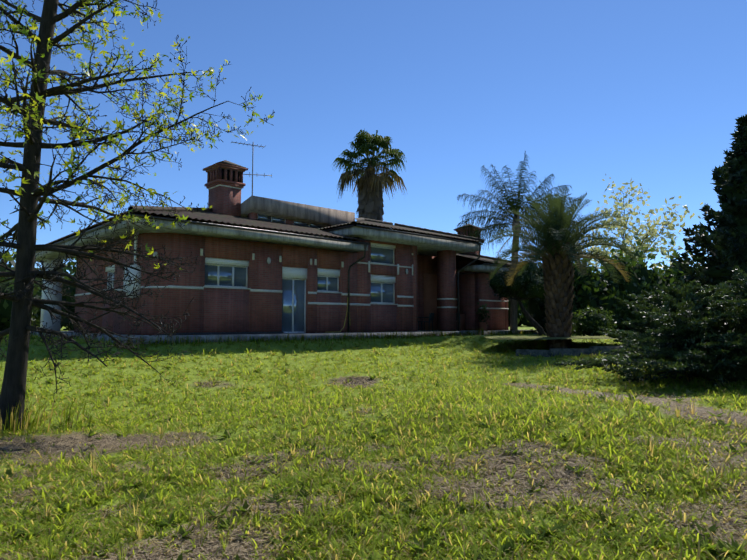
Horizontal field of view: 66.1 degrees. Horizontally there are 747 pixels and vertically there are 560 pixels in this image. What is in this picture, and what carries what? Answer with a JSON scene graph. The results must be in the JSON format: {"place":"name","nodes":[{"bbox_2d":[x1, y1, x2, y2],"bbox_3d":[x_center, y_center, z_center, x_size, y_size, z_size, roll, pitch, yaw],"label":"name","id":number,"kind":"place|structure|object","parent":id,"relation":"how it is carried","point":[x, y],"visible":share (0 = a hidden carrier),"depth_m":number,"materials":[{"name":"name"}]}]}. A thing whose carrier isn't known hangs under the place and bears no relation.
{"place":"outdoors","nodes":[
{"label":"outdoors","id":0,"kind":"place"},
{"bbox_2d":[40,234,140,330],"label":"pillar","id":1,"kind":"structure","parent":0,"point":[46,317],"depth_m":26.76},
{"bbox_2d":[35,224,367,261],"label":"house eave soffits","id":2,"kind":"object","parent":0,"point":[55,255],"visible":0.64,"depth_m":20.57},
{"bbox_2d":[105,243,395,282],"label":"roller shutters","id":3,"kind":"object","parent":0,"point":[294,272],"visible":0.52,"depth_m":22.49,"materials":[{"name":"white plastic"}]},
{"bbox_2d":[232,142,271,195],"bbox_3d":[-5.505,-4.283,25.793,1.853,3.974,0.911,1,-4,-10],"label":"tv antenna","id":4,"kind":"object","parent":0,"point":[252,174],"visible":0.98,"depth_m":25.86,"materials":[{"name":"grey metal"}]},
{"bbox_2d":[113,169,468,282],"bbox_3d":[-1.452,-1.009,27.129,19.335,6.840,4.270,4,-6,-42],"label":"dark house interior","id":5,"kind":"object","parent":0,"point":[233,175],"visible":0.04,"depth_m":24.23,"materials":[{"name":"black"}]},
{"bbox_2d":[74,212,508,334],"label":"brick house walls","id":6,"kind":"structure","parent":0,"point":[225,310],"depth_m":22.39,"materials":[{"name":"red brick"}]},
{"bbox_2d":[107,216,394,332],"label":"window frames","id":7,"kind":"structure","parent":6,"relation":"in","point":[233,266],"depth_m":22.38,"materials":[{"name":"white metal"}]},
{"bbox_2d":[108,214,392,331],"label":"window panes","id":8,"kind":"structure","parent":7,"relation":"in","point":[380,255],"depth_m":22.48,"materials":[{"name":"clear glass"}]},
{"bbox_2d":[35,217,510,274],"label":"concrete house eaves","id":9,"kind":"object","parent":6,"relation":"attached to","point":[428,246],"visible":0.4,"depth_m":23.70,"materials":[{"name":"grey concrete"}]},
{"bbox_2d":[36,213,510,334],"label":"eaves and downpipes","id":10,"kind":"object","parent":9,"relation":"attached to","point":[256,230],"visible":0.71,"depth_m":22.32,"materials":[{"name":"metal"}]},
{"bbox_2d":[39,160,520,271],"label":"house roof tiles","id":11,"kind":"object","parent":6,"relation":"on","point":[206,215],"visible":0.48,"depth_m":23.53,"materials":[{"name":"brown tile"}]},
{"bbox_2d":[203,163,481,268],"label":"house chimneys","id":12,"kind":"object","parent":11,"relation":"on","point":[224,200],"visible":0.58,"depth_m":24.20,"materials":[{"name":"red brick"}]},
{"bbox_2d":[153,252,407,273],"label":"wall lamps","id":13,"kind":"object","parent":6,"relation":"attached to","point":[268,259],"visible":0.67,"depth_m":21.42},
{"bbox_2d":[75,184,508,308],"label":"stone bands","id":14,"kind":"object","parent":6,"relation":"attached to","point":[262,290],"visible":0.77,"depth_m":23.74,"materials":[{"name":"white stone"}]},
{"bbox_2d":[241,196,354,227],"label":"raised roof beam","id":15,"kind":"structure","parent":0,"point":[314,215],"depth_m":25.40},
{"bbox_2d":[0,324,746,559],"bbox_3d":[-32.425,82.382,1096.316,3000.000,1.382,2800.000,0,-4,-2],"label":"terrain","id":16,"kind":"structure","parent":0,"point":[129,369],"depth_m":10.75,"materials":[{"name":"green plant"}]},
{"bbox_2d":[0,392,124,440],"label":"tree base grass tufts","id":17,"kind":"object","parent":16,"relation":"on","point":[15,424],"visible":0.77,"depth_m":8.84,"materials":[{"name":"green plant"}]},
{"bbox_2d":[0,0,274,431],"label":"tree","id":18,"kind":"object","parent":16,"relation":"on","point":[24,273],"depth_m":9.32,"materials":[{"name":"green plant"}]},
{"bbox_2d":[8,9,211,379],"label":"tree leaves","id":19,"kind":"object","parent":18,"relation":"on","point":[113,183],"visible":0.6,"depth_m":9.54,"materials":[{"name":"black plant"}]},
{"bbox_2d":[30,330,537,343],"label":"pavement","id":20,"kind":"structure","parent":16,"relation":"on","point":[233,336],"depth_m":20.17,"materials":[{"name":"grey concrete"}]},
{"bbox_2d":[418,313,460,330],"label":"patio chairs","id":21,"kind":"object","parent":20,"relation":"on","point":[431,316],"visible":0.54,"depth_m":28.45,"materials":[{"name":"grey"}]},
{"bbox_2d":[478,322,487,330],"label":"porch terracotta pots","id":22,"kind":"object","parent":20,"relation":"on","point":[483,325],"visible":0.79,"depth_m":29.19,"materials":[{"name":"brown ceramic"}]},
{"bbox_2d":[476,302,489,325],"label":"porch pot plants","id":23,"kind":"object","parent":22,"relation":"in","point":[484,309],"visible":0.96,"depth_m":29.38,"materials":[{"name":"green plant"}]},
{"bbox_2d":[30,327,544,347],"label":"paving edge weeds","id":24,"kind":"object","parent":16,"relation":"on","point":[359,337],"visible":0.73,"depth_m":21.14,"materials":[{"name":"green plant"}]},
{"bbox_2d":[0,252,596,326],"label":"distant tree belt foliage","id":25,"kind":"object","parent":16,"relation":"on","point":[36,296],"depth_m":73.26,"materials":[{"name":"green plant"}]},
{"bbox_2d":[0,267,528,325],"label":"distant belt inner shade tree","id":26,"kind":"object","parent":25,"relation":"attached to","point":[518,312],"visible":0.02,"depth_m":82.03,"materials":[{"name":"green plant"}]},
{"bbox_2d":[0,236,698,335],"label":"hedge and shrub","id":27,"kind":"object","parent":16,"relation":"on","point":[532,308],"visible":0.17,"depth_m":30.94,"materials":[{"name":"green plant"}]},
{"bbox_2d":[332,129,407,201],"bbox_3d":[-0.312,-3.263,38.292,5.183,13.584,4.695,0,-4,-2],"label":"fan palm","id":28,"kind":"object","parent":16,"relation":"on","point":[368,144],"depth_m":37.64,"materials":[{"name":"green plant"}]},
{"bbox_2d":[356,173,383,220],"bbox_3d":[-0.192,-4.340,38.338,1.958,5.642,1.921,0,-4,-2],"label":"trunk","id":29,"kind":"object","parent":28,"relation":"attached to","point":[371,206],"visible":0.62,"depth_m":37.72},
{"bbox_2d":[0,376,746,559],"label":"dirt patches","id":30,"kind":"object","parent":16,"relation":"on","point":[109,441],"visible":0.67,"depth_m":5.17,"materials":[{"name":"soil"}]},
{"bbox_2d":[0,336,746,559],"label":"lawn broadleaf weeds","id":31,"kind":"object","parent":16,"relation":"on","point":[507,545],"visible":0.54,"depth_m":5.08,"materials":[{"name":"green plant"}]},
{"bbox_2d":[486,260,545,335],"bbox_3d":[7.103,0.814,27.189,3.517,3.858,3.794,0,-4,-2],"label":"olive tree","id":32,"kind":"object","parent":16,"relation":"on","point":[524,289],"depth_m":26.83,"materials":[{"name":"green plant"}]},
{"bbox_2d":[489,262,546,299],"bbox_3d":[7.008,0.046,27.293,2.998,1.843,3.217,0,-4,-2],"label":"foliage","id":33,"kind":"object","parent":32,"relation":"attached to","point":[537,294],"visible":0.62,"depth_m":26.20,"materials":[{"name":"green plant"}]},
{"bbox_2d":[456,151,579,333],"bbox_3d":[7.678,-1.957,30.405,6.677,9.815,6.930,0,-4,-2],"label":"queen palm","id":34,"kind":"object","parent":16,"relation":"on","point":[506,204],"depth_m":30.09,"materials":[{"name":"green plant"}]},
{"bbox_2d":[460,152,577,266],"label":"queen palm rachises","id":35,"kind":"object","parent":34,"relation":"attached to","point":[512,207],"visible":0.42,"depth_m":30.36,"materials":[{"name":"green plant"}]},
{"bbox_2d":[485,336,617,339],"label":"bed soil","id":36,"kind":"structure","parent":16,"relation":"on","point":[540,337],"depth_m":20.86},
{"bbox_2d":[488,186,637,347],"bbox_3d":[7.088,-0.376,21.412,5.464,6.131,5.399,0,-4,-2],"label":"palm tree","id":37,"kind":"object","parent":16,"relation":"on","point":[555,206],"depth_m":21.01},
{"bbox_2d":[492,191,633,283],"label":"butia palm rachises","id":38,"kind":"object","parent":37,"relation":"attached to","point":[563,240],"visible":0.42,"depth_m":21.02,"materials":[{"name":"green plant"}]},
{"bbox_2d":[516,343,631,356],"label":"planter curb","id":39,"kind":"structure","parent":16,"relation":"on","point":[569,351],"depth_m":19.00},
{"bbox_2d":[575,174,702,276],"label":"tree","id":40,"kind":"object","parent":16,"relation":"on","point":[654,234],"depth_m":44.70,"materials":[{"name":"green plant"}]},
{"bbox_2d":[552,265,746,386],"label":"juniper","id":41,"kind":"object","parent":16,"relation":"on","point":[696,304],"depth_m":11.41,"materials":[{"name":"green plant"}]},
{"bbox_2d":[675,114,746,305],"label":"conifer","id":42,"kind":"object","parent":16,"relation":"on","point":[704,240],"visible":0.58,"depth_m":19.25,"materials":[{"name":"green plant"}]},
{"bbox_2d":[701,114,746,295],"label":"conifer foliage","id":43,"kind":"object","parent":42,"relation":"attached to","point":[714,272],"visible":0.17,"depth_m":19.16,"materials":[{"name":"green plant"}]},
{"bbox_2d":[0,0,746,274],"label":"sky","id":44,"kind":"structure","parent":0,"point":[652,93],"materials":[{"name":"blue"}]},
{"bbox_2d":[423,274,464,329],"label":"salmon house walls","id":45,"kind":"structure","parent":0,"point":[430,293],"depth_m":30.75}
]}

